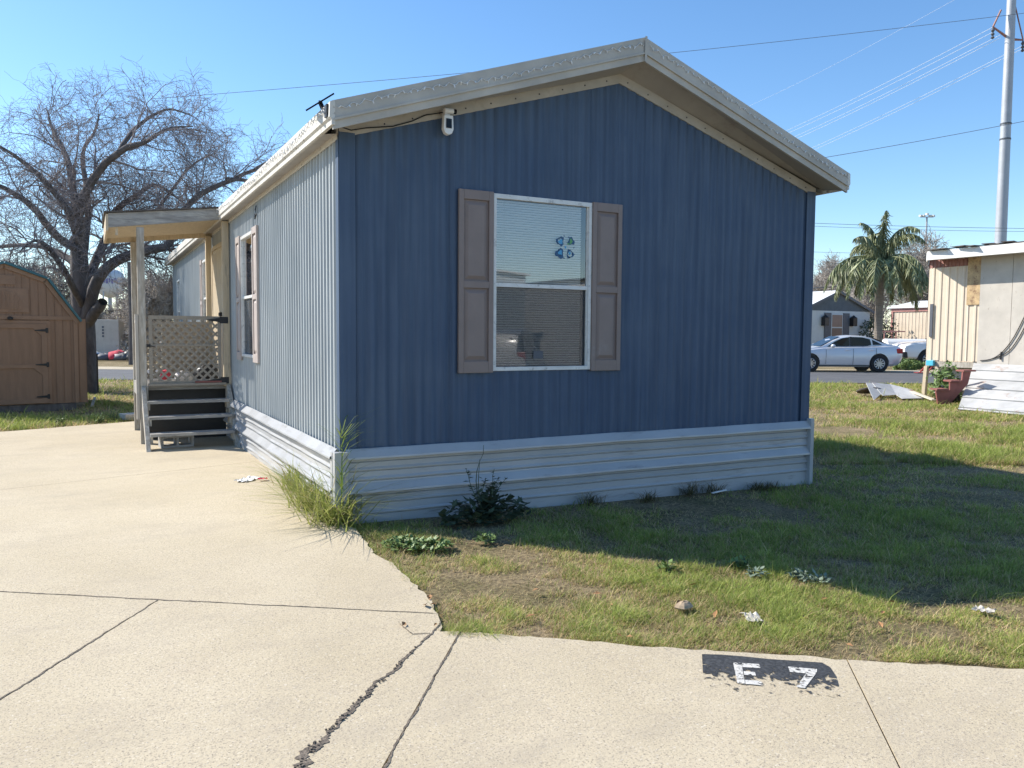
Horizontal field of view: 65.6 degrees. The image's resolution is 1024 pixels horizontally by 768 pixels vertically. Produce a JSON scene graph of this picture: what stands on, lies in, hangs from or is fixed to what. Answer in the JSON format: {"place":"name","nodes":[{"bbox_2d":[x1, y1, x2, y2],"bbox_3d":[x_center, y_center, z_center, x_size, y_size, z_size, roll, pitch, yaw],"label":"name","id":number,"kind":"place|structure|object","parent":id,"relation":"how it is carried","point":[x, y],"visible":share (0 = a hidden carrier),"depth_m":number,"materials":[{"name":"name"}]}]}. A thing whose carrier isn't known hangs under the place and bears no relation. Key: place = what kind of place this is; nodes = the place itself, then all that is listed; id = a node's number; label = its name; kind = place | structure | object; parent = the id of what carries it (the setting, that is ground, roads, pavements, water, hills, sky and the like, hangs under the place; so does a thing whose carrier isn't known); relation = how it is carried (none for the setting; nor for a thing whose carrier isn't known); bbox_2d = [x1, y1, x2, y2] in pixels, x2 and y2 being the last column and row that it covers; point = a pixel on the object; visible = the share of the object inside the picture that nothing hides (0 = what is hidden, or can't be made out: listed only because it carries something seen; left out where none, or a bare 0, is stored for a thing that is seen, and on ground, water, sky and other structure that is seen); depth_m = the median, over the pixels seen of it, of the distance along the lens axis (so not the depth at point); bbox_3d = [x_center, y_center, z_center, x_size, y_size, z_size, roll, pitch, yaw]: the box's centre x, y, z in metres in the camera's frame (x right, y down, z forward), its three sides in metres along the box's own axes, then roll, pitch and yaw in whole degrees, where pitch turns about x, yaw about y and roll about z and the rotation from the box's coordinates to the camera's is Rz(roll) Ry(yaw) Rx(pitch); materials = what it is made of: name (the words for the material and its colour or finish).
{"place":"outdoors","nodes":[
{"label":"outdoors","id":0,"kind":"place"},
{"bbox_2d":[0,592,155,699],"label":"pavement","id":1,"kind":"structure","parent":0,"point":[39,633],"depth_m":4.03,"materials":[{"name":"concrete"}]},
{"bbox_2d":[0,421,258,489],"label":"driveway","id":2,"kind":"structure","parent":0,"point":[38,457],"depth_m":9.62,"materials":[{"name":"concrete"}]},
{"bbox_2d":[102,207,240,451],"bbox_3d":[-4.791,-0.815,11.051,1.530,3.265,2.620,-1,4,-28],"label":"porch","id":3,"kind":"object","parent":2,"relation":"on","point":[169,406],"visible":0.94,"depth_m":10.90,"materials":[{"name":"grey wood"}]},
{"bbox_2d":[175,370,192,379],"bbox_3d":[-4.609,-0.120,11.165,0.264,0.155,0.189,-1,4,-28],"label":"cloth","id":4,"kind":"object","parent":3,"relation":"on","point":[177,374],"visible":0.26,"depth_m":11.12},
{"bbox_2d":[193,363,217,378],"bbox_3d":[-4.336,-0.192,11.254,0.348,0.228,0.238,-1,4,-28],"label":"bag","id":5,"kind":"object","parent":3,"relation":"on","point":[207,369],"visible":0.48,"depth_m":11.18,"materials":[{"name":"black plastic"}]},
{"bbox_2d":[158,435,193,447],"bbox_3d":[-4.380,0.742,10.364,0.400,0.150,0.200,-2,4,-34],"label":"cinder block","id":6,"kind":"object","parent":2,"relation":"on","point":[175,444],"depth_m":10.30,"materials":[{"name":"concrete"}]},
{"bbox_2d":[0,461,437,613],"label":"driveway","id":7,"kind":"structure","parent":0,"point":[195,534],"depth_m":5.53,"materials":[{"name":"concrete"}]},
{"bbox_2d":[234,475,262,481],"bbox_3d":[-2.670,0.957,8.062,0.165,0.027,0.356,1,4,16],"label":"plastic wrapper","id":8,"kind":"object","parent":7,"relation":"on","point":[243,479],"visible":0.89,"depth_m":8.03,"materials":[{"name":"white plastic"}]},
{"bbox_2d":[199,452,305,492],"bbox_3d":[-2.043,0.824,7.642,1.466,0.383,1.336,4,5,43],"label":"grass tuft","id":9,"kind":"object","parent":7,"relation":"on","point":[287,478],"visible":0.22,"depth_m":7.55,"materials":[{"name":"plant"}]},
{"bbox_2d":[220,459,328,515],"bbox_3d":[-1.714,0.855,6.755,1.619,0.438,2.039,-1,4,-28],"label":"grass tuft","id":10,"kind":"object","parent":7,"relation":"on","point":[304,491],"visible":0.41,"depth_m":6.78,"materials":[{"name":"plant"}]},
{"bbox_2d":[0,600,458,767],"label":"pavement","id":11,"kind":"structure","parent":0,"point":[170,684],"depth_m":3.32,"materials":[{"name":"concrete"}]},
{"bbox_2d":[0,591,460,767],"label":"crack filler","id":12,"kind":"object","parent":11,"relation":"on","point":[303,755],"visible":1,"depth_m":3.27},
{"bbox_2d":[0,338,1023,668],"bbox_3d":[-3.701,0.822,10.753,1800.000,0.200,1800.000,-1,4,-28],"label":"ground","id":13,"kind":"structure","parent":0,"point":[524,578],"depth_m":5.70,"materials":[{"name":"green plant"}]},
{"bbox_2d":[0,261,87,412],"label":"garden shed","id":14,"kind":"structure","parent":13,"relation":"on","point":[43,359],"depth_m":14.82,"materials":[{"name":"brown"}]},
{"bbox_2d":[0,323,49,404],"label":"door","id":15,"kind":"structure","parent":14,"relation":"in","point":[24,364],"depth_m":14.69,"materials":[{"name":"brown"}]},
{"bbox_2d":[33,260,104,304],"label":"brush tree","id":16,"kind":"object","parent":13,"relation":"on","point":[65,295],"visible":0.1,"depth_m":61.23,"materials":[{"name":"plant"}]},
{"bbox_2d":[96,354,98,392],"bbox_3d":[-10.003,-0.257,19.173,0.035,0.950,0.040,-1,4,-28],"label":"stake","id":17,"kind":"object","parent":13,"relation":"on","point":[97,373],"visible":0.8,"depth_m":19.16,"materials":[{"name":"black metal"}]},
{"bbox_2d":[98,353,108,359],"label":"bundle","id":18,"kind":"object","parent":13,"relation":"on","point":[102,356],"visible":0.73,"depth_m":40.26,"materials":[{"name":"fabric"}]},
{"bbox_2d":[97,303,116,319],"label":"brush tree","id":19,"kind":"object","parent":13,"relation":"on","point":[107,312],"visible":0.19,"depth_m":66.06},
{"bbox_2d":[103,312,118,319],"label":"brush tree","id":20,"kind":"object","parent":13,"relation":"on","point":[113,318],"visible":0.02,"depth_m":47.79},
{"bbox_2d":[99,269,123,319],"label":"water tower","id":21,"kind":"structure","parent":13,"relation":"on","point":[105,292],"depth_m":373.81,"materials":[{"name":"metal"}]},
{"bbox_2d":[95,320,128,352],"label":"storage trailer","id":22,"kind":"object","parent":13,"relation":"on","point":[109,335],"visible":0.15,"depth_m":41.95,"materials":[{"name":"metal"}]},
{"bbox_2d":[110,286,128,319],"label":"brush tree","id":23,"kind":"object","parent":13,"relation":"on","point":[119,315],"visible":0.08,"depth_m":45.92,"materials":[{"name":"plant"}]},
{"bbox_2d":[112,353,128,359],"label":"tarp","id":24,"kind":"object","parent":13,"relation":"on","point":[119,357],"visible":0.6,"depth_m":40.10,"materials":[{"name":"fabric"}]},
{"bbox_2d":[108,350,122,359],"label":"tarp","id":25,"kind":"object","parent":24,"relation":"on","point":[111,355],"visible":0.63,"depth_m":40.28,"materials":[{"name":"plastic"}]},
{"bbox_2d":[119,412,133,419],"bbox_3d":[-6.445,0.548,13.581,0.300,0.100,0.420,4,5,45],"label":"paver","id":26,"kind":"object","parent":13,"relation":"on","point":[123,416],"visible":0.36,"depth_m":13.40,"materials":[{"name":"concrete"}]},
{"bbox_2d":[127,262,132,364],"bbox_3d":[-17.226,-3.177,35.883,0.264,4.634,0.260,-1,4,-28],"label":"utility pole","id":27,"kind":"object","parent":13,"relation":"on","point":[130,319],"visible":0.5,"depth_m":35.78,"materials":[{"name":"brown wood"}]},
{"bbox_2d":[117,340,161,360],"bbox_3d":[-17.846,-1.841,39.852,3.637,1.689,2.228,-1,4,-28],"label":"bush","id":28,"kind":"object","parent":13,"relation":"on","point":[127,354],"visible":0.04,"depth_m":39.34,"materials":[{"name":"green plant"}]},
{"bbox_2d":[111,269,172,342],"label":"brush tree","id":29,"kind":"object","parent":13,"relation":"on","point":[153,302],"visible":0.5,"depth_m":41.28,"materials":[{"name":"plant"}]},
{"bbox_2d":[0,55,289,392],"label":"bare tree","id":30,"kind":"object","parent":13,"relation":"on","point":[84,278],"visible":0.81,"depth_m":18.50,"materials":[{"name":"brown plant"}]},
{"bbox_2d":[146,278,173,342],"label":"brush tree","id":31,"kind":"object","parent":13,"relation":"on","point":[170,313],"visible":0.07,"depth_m":43.32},
{"bbox_2d":[225,457,441,531],"bbox_3d":[-1.310,0.846,6.363,1.864,0.511,1.966,-1,4,-28],"label":"grass tuft","id":32,"kind":"object","parent":13,"relation":"on","point":[325,513],"visible":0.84,"depth_m":6.18,"materials":[{"name":"plant"}]},
{"bbox_2d":[287,413,389,499],"bbox_3d":[-1.299,0.644,6.096,0.872,0.929,0.686,1,4,8],"label":"grass stalk","id":33,"kind":"object","parent":13,"relation":"on","point":[341,472],"depth_m":6.18,"materials":[{"name":"green plant"}]},
{"bbox_2d":[381,534,429,550],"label":"weed plant","id":34,"kind":"object","parent":13,"relation":"on","point":[396,541],"visible":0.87,"depth_m":5.62,"materials":[{"name":"green plant"}]},
{"bbox_2d":[406,535,452,552],"bbox_3d":[-0.580,1.121,5.579,0.360,0.081,0.276,-1,4,-28],"label":"weed plant","id":35,"kind":"object","parent":13,"relation":"on","point":[440,544],"visible":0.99,"depth_m":5.57,"materials":[{"name":"green plant"}]},
{"bbox_2d":[475,445,483,521],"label":"weed plant","id":36,"kind":"object","parent":13,"relation":"on","point":[478,483],"visible":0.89,"depth_m":6.41,"materials":[{"name":"green plant"}]},
{"bbox_2d":[438,468,530,529],"bbox_3d":[-0.233,0.897,6.448,0.907,0.463,0.376,-1,4,-28],"label":"weed plant","id":37,"kind":"object","parent":13,"relation":"on","point":[495,510],"visible":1,"depth_m":6.42,"materials":[{"name":"green plant"}]},
{"bbox_2d":[473,532,496,543],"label":"weed plant","id":38,"kind":"object","parent":13,"relation":"on","point":[487,536],"visible":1,"depth_m":5.82,"materials":[{"name":"green plant"}]},
{"bbox_2d":[164,36,849,525],"bbox_3d":[-2.274,-1.302,13.540,5.558,4.443,14.476,-1,4,-28],"label":"mobile home","id":39,"kind":"object","parent":13,"relation":"on","point":[568,280],"visible":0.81,"depth_m":7.27,"materials":[{"name":"blue paint"}]},
{"bbox_2d":[177,279,180,321],"bbox_3d":[-7.225,-1.595,17.283,0.056,1.324,0.524,-1,4,-28],"label":"window","id":40,"kind":"structure","parent":39,"relation":"in","point":[178,281],"depth_m":17.45,"materials":[{"name":"white metal"}]},
{"bbox_2d":[202,259,205,321],"bbox_3d":[-5.114,-1.449,13.310,0.056,1.264,0.624,-1,4,-28],"label":"window","id":41,"kind":"structure","parent":39,"relation":"in","point":[203,262],"depth_m":13.53,"materials":[{"name":"white metal"}]},
{"bbox_2d":[212,247,222,378],"bbox_3d":[-4.374,-1.008,11.804,0.092,1.980,1.000,-1,4,-28],"label":"door","id":42,"kind":"structure","parent":39,"relation":"in","point":[216,257],"depth_m":11.78,"materials":[{"name":"beige paint"}]},
{"bbox_2d":[240,231,252,357],"bbox_3d":[-3.237,-1.087,9.788,0.056,1.514,0.874,-1,4,-28],"label":"window","id":43,"kind":"structure","parent":39,"relation":"in","point":[245,240],"depth_m":9.96,"materials":[{"name":"glass"}]},
{"bbox_2d":[217,110,324,211],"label":"string lights","id":44,"kind":"object","parent":39,"relation":"attached to","point":[253,179],"visible":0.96,"depth_m":7.51,"materials":[{"name":"white plastic"}]},
{"bbox_2d":[306,93,333,117],"bbox_3d":[-1.448,-2.111,5.993,0.216,0.266,0.372,0,4,-13],"label":"antenna","id":45,"kind":"object","parent":39,"relation":"attached to","point":[322,105],"visible":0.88,"depth_m":6.00,"materials":[{"name":"black metal"}]},
{"bbox_2d":[343,112,442,130],"bbox_3d":[-0.988,-2.064,6.232,0.978,0.288,0.193,-3,5,-43],"label":"cable","id":46,"kind":"object","parent":39,"relation":"attached to","point":[394,125],"visible":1,"depth_m":6.32,"materials":[{"name":"black plastic"}]},
{"bbox_2d":[442,108,456,135],"bbox_3d":[-0.519,-2.139,6.497,0.120,0.218,0.096,-1,4,-28],"label":"security camera","id":47,"kind":"object","parent":39,"relation":"attached to","point":[447,124],"visible":1,"depth_m":6.46,"materials":[{"name":"white plastic"}]},
{"bbox_2d":[338,43,643,107],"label":"string lights","id":48,"kind":"object","parent":39,"relation":"attached to","point":[533,69],"visible":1,"depth_m":6.39,"materials":[{"name":"white plastic"}]},
{"bbox_2d":[493,193,591,370],"bbox_3d":[0.230,-0.888,7.155,1.183,1.695,0.226,-1,4,-28],"label":"window","id":49,"kind":"structure","parent":39,"relation":"in","point":[543,246],"depth_m":7.12,"materials":[{"name":"glass"}]},
{"bbox_2d":[650,45,846,175],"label":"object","id":50,"kind":"object","parent":39,"relation":"attached to","point":[747,111],"visible":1,"depth_m":7.66,"materials":[{"name":"white plastic"}]},
{"bbox_2d":[574,490,611,505],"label":"grass tuft","id":51,"kind":"object","parent":13,"relation":"on","point":[590,500],"visible":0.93,"depth_m":7.29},
{"bbox_2d":[630,489,662,501],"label":"grass tuft","id":52,"kind":"object","parent":13,"relation":"on","point":[647,497],"visible":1,"depth_m":7.50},
{"bbox_2d":[654,558,682,571],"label":"weed plant","id":53,"kind":"object","parent":13,"relation":"on","point":[664,565],"visible":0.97,"depth_m":5.17,"materials":[{"name":"green plant"}]},
{"bbox_2d":[675,600,692,609],"bbox_3d":[0.961,1.228,4.426,0.116,0.044,0.078,-1,4,-28],"label":"stone","id":54,"kind":"object","parent":13,"relation":"on","point":[684,605],"visible":1,"depth_m":4.40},
{"bbox_2d":[675,479,709,495],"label":"grass tuft","id":55,"kind":"object","parent":13,"relation":"on","point":[689,492],"visible":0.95,"depth_m":7.86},
{"bbox_2d":[701,480,734,493],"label":"grass tuft","id":56,"kind":"object","parent":13,"relation":"on","point":[711,487],"visible":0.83,"depth_m":8.01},
{"bbox_2d":[728,554,751,567],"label":"weed plant","id":57,"kind":"object","parent":13,"relation":"on","point":[737,563],"visible":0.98,"depth_m":5.32,"materials":[{"name":"green plant"}]},
{"bbox_2d":[741,611,762,621],"bbox_3d":[1.296,1.252,4.291,0.095,0.026,0.153,1,4,2],"label":"paper scrap","id":58,"kind":"object","parent":13,"relation":"on","point":[749,615],"visible":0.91,"depth_m":4.28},
{"bbox_2d":[745,564,769,576],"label":"weed plant","id":59,"kind":"object","parent":13,"relation":"on","point":[750,572],"visible":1,"depth_m":5.11,"materials":[{"name":"green plant"}]},
{"bbox_2d":[743,480,775,490],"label":"grass tuft","id":60,"kind":"object","parent":13,"relation":"on","point":[758,487],"visible":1,"depth_m":8.22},
{"bbox_2d":[756,480,780,489],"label":"grass tuft","id":61,"kind":"object","parent":13,"relation":"on","point":[770,485],"visible":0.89,"depth_m":8.33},
{"bbox_2d":[787,568,811,580],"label":"weed plant","id":62,"kind":"object","parent":13,"relation":"on","point":[802,573],"visible":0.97,"depth_m":5.08,"materials":[{"name":"green plant"}]},
{"bbox_2d":[802,568,831,582],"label":"weed plant","id":63,"kind":"object","parent":13,"relation":"on","point":[813,578],"visible":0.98,"depth_m":4.99,"materials":[{"name":"green plant"}]},
{"bbox_2d":[813,253,837,289],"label":"bare tree","id":64,"kind":"object","parent":13,"relation":"on","point":[819,273],"visible":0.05,"depth_m":57.32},
{"bbox_2d":[813,248,855,292],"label":"bare tree","id":65,"kind":"object","parent":13,"relation":"on","point":[821,281],"visible":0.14,"depth_m":54.90,"materials":[{"name":"plant"}]},
{"bbox_2d":[811,290,874,344],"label":"mobile home","id":66,"kind":"object","parent":13,"relation":"on","point":[843,315],"visible":0.26,"depth_m":41.86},
{"bbox_2d":[831,314,842,335],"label":"window","id":67,"kind":"structure","parent":66,"relation":"in","point":[836,319],"depth_m":41.83,"materials":[{"name":"white"}]},
{"bbox_2d":[856,387,880,393],"bbox_3d":[9.178,0.160,20.422,0.620,0.060,0.611,8,-15,-28],"label":"round lid","id":68,"kind":"object","parent":13,"relation":"on","point":[864,390],"visible":0.71,"depth_m":20.39,"materials":[{"name":"metal"}]},
{"bbox_2d":[823,210,928,340],"bbox_3d":[16.722,-4.200,35.852,4.344,6.976,4.444,-1,4,-28],"label":"palm tree","id":69,"kind":"object","parent":13,"relation":"on","point":[876,265],"visible":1,"depth_m":35.22,"materials":[{"name":"plant"}]},
{"bbox_2d":[843,252,911,333],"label":"bare tree","id":70,"kind":"object","parent":13,"relation":"on","point":[867,303],"visible":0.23,"depth_m":46.60,"materials":[{"name":"plant"}]},
{"bbox_2d":[858,313,899,339],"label":"bush","id":71,"kind":"object","parent":13,"relation":"on","point":[870,325],"visible":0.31,"depth_m":42.65,"materials":[{"name":"green plant"}]},
{"bbox_2d":[866,383,923,399],"bbox_3d":[9.491,0.175,19.985,1.850,0.375,1.256,-1,4,-28],"label":"scrap sheet","id":72,"kind":"object","parent":13,"relation":"on","point":[898,391],"visible":0.98,"depth_m":20.07,"materials":[{"name":"white metal"}]},
{"bbox_2d":[910,391,935,400],"bbox_3d":[10.149,0.287,19.636,0.100,0.145,1.238,1,4,4],"label":"scrap board","id":73,"kind":"object","parent":72,"relation":"on","point":[924,396],"visible":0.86,"depth_m":19.55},
{"bbox_2d":[890,357,924,369],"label":"bush","id":74,"kind":"object","parent":13,"relation":"on","point":[905,364],"visible":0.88,"depth_m":33.54,"materials":[{"name":"green plant"}]},
{"bbox_2d":[886,241,932,304],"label":"bare tree","id":75,"kind":"object","parent":13,"relation":"on","point":[921,260],"visible":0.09,"depth_m":52.84,"materials":[{"name":"plant"}]},
{"bbox_2d":[892,339,936,368],"bbox_3d":[20.330,-1.625,36.463,5.480,1.848,2.447,0,4,0],"label":"parked car","id":76,"kind":"object","parent":13,"relation":"on","point":[916,350],"visible":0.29,"depth_m":35.59,"materials":[{"name":"white paint"}]},
{"bbox_2d":[894,226,950,299],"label":"bare tree","id":77,"kind":"object","parent":13,"relation":"on","point":[930,241],"visible":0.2,"depth_m":57.13,"materials":[{"name":"plant"}]},
{"bbox_2d":[919,213,934,246],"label":"floodlight mast","id":78,"kind":"object","parent":13,"relation":"on","point":[931,216],"visible":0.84,"depth_m":83.99,"materials":[{"name":"metal"}]},
{"bbox_2d":[888,301,969,361],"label":"mobile home","id":79,"kind":"object","parent":13,"relation":"on","point":[912,323],"visible":0.13,"depth_m":42.88,"materials":[{"name":"beige metal"}]},
{"bbox_2d":[926,360,963,402],"bbox_3d":[10.487,-0.046,19.159,0.849,1.074,0.907,3,4,34],"label":"bush","id":80,"kind":"object","parent":13,"relation":"on","point":[940,376],"visible":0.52,"depth_m":19.12,"materials":[{"name":"green plant"}]},
{"bbox_2d":[929,369,975,403],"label":"wooden steps","id":81,"kind":"structure","parent":13,"relation":"on","point":[953,391],"depth_m":18.14,"materials":[{"name":"red paint"}]},
{"bbox_2d":[922,241,1023,394],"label":"mobile home","id":82,"kind":"object","parent":13,"relation":"on","point":[975,312],"visible":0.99,"depth_m":19.49,"materials":[{"name":"beige metal"}]},
{"bbox_2d":[929,304,933,336],"bbox_3d":[10.845,-1.642,20.551,0.028,0.850,0.080,-1,4,-28],"label":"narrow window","id":83,"kind":"structure","parent":82,"relation":"in","point":[931,305],"depth_m":20.54,"materials":[{"name":"glass"}]},
{"bbox_2d":[980,317,1023,360],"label":"wall cable","id":84,"kind":"object","parent":82,"relation":"attached to","point":[1001,355],"depth_m":18.77,"materials":[{"name":"grey rubber"}]},
{"bbox_2d":[972,605,996,612],"bbox_3d":[2.677,1.274,4.502,0.111,0.028,0.082,4,5,44],"label":"paper scrap","id":85,"kind":"object","parent":13,"relation":"on","point":[981,608],"visible":1,"depth_m":4.50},
{"bbox_2d":[958,363,1023,414],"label":"skirting sheet","id":86,"kind":"object","parent":13,"relation":"on","point":[996,387],"visible":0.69,"depth_m":17.85,"materials":[{"name":"white metal"}]},
{"bbox_2d":[991,0,1023,242],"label":"transmission pole","id":87,"kind":"object","parent":13,"relation":"on","point":[1001,220],"visible":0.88,"depth_m":68.40,"materials":[{"name":"metal"}]},
{"bbox_2d":[786,28,990,130],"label":"power line","id":88,"kind":"object","parent":87,"relation":"attached to","point":[894,78],"visible":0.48,"depth_m":87.15,"materials":[{"name":"silver metal"}]},
{"bbox_2d":[789,33,990,132],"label":"power line","id":89,"kind":"object","parent":87,"relation":"attached to","point":[898,80],"visible":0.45,"depth_m":85.53,"materials":[{"name":"silver metal"}]},
{"bbox_2d":[794,36,997,136],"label":"power line","id":90,"kind":"object","parent":87,"relation":"attached to","point":[903,84],"visible":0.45,"depth_m":85.28,"materials":[{"name":"silver metal"}]},
{"bbox_2d":[799,39,997,137],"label":"power line","id":91,"kind":"object","parent":87,"relation":"attached to","point":[905,86],"visible":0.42,"depth_m":84.84,"materials":[{"name":"silver metal"}]},
{"bbox_2d":[812,48,1017,147],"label":"power line","id":92,"kind":"object","parent":87,"relation":"attached to","point":[923,95],"visible":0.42,"depth_m":83.11,"materials":[{"name":"silver metal"}]},
{"bbox_2d":[819,51,1017,147],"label":"power line","id":93,"kind":"object","parent":87,"relation":"attached to","point":[925,97],"visible":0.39,"depth_m":82.93,"materials":[{"name":"silver metal"}]},
{"bbox_2d":[0,0,1023,337],"label":"sky","id":94,"kind":"structure","parent":0,"point":[246,45],"materials":[{"name":"blue"}]},
{"bbox_2d":[98,369,933,382],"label":"road","id":95,"kind":"structure","parent":0,"point":[866,377],"depth_m":27.45,"materials":[{"name":"asphalt"}]},
{"bbox_2d":[98,367,934,372],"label":"pavement","id":96,"kind":"structure","parent":0,"point":[908,371],"depth_m":32.20,"materials":[{"name":"concrete"}]},
{"bbox_2d":[810,335,902,371],"bbox_3d":[13.079,-1.233,32.082,4.730,1.495,2.209,0,4,0],"label":"parked car","id":97,"kind":"object","parent":96,"relation":"on","point":[864,353],"visible":0.59,"depth_m":31.23,"materials":[{"name":"silver metal"}]},
{"bbox_2d":[153,13,1022,98],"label":"power line","id":98,"kind":"object","parent":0,"point":[673,52],"visible":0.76,"depth_m":33.18,"materials":[{"name":"grey"}]},
{"bbox_2d":[386,632,898,767],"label":"pavement","id":99,"kind":"structure","parent":0,"point":[501,701],"depth_m":3.15,"materials":[{"name":"concrete"}]},
{"bbox_2d":[702,654,839,695],"bbox_3d":[1.149,1.302,3.544,0.595,0.013,0.412,1,4,8],"label":"painted lot number","id":100,"kind":"object","parent":99,"relation":"on","point":[736,665],"visible":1,"depth_m":3.61,"materials":[{"name":"black paint"}]},
{"bbox_2d":[882,339,924,344],"bbox_3d":[19.253,-1.540,38.971,2.200,1.350,0.960,0,4,0],"label":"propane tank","id":101,"kind":"object","parent":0,"point":[890,341],"visible":0.09,"depth_m":38.69,"materials":[{"name":"white metal"}]},
{"bbox_2d":[817,223,1023,228],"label":"power line","id":102,"kind":"object","parent":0,"point":[919,226],"visible":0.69,"depth_m":49.46,"materials":[{"name":"grey"}]},
{"bbox_2d":[818,226,1023,231],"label":"power line","id":103,"kind":"object","parent":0,"point":[942,230],"visible":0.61,"depth_m":49.48,"materials":[{"name":"grey"}]},
{"bbox_2d":[829,121,1023,156],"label":"power line","id":104,"kind":"object","parent":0,"point":[926,139],"visible":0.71,"depth_m":39.30,"materials":[{"name":"grey"}]},
{"bbox_2d":[848,660,1023,767],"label":"pavement","id":105,"kind":"structure","parent":0,"point":[936,716],"depth_m":3.24,"materials":[{"name":"concrete"}]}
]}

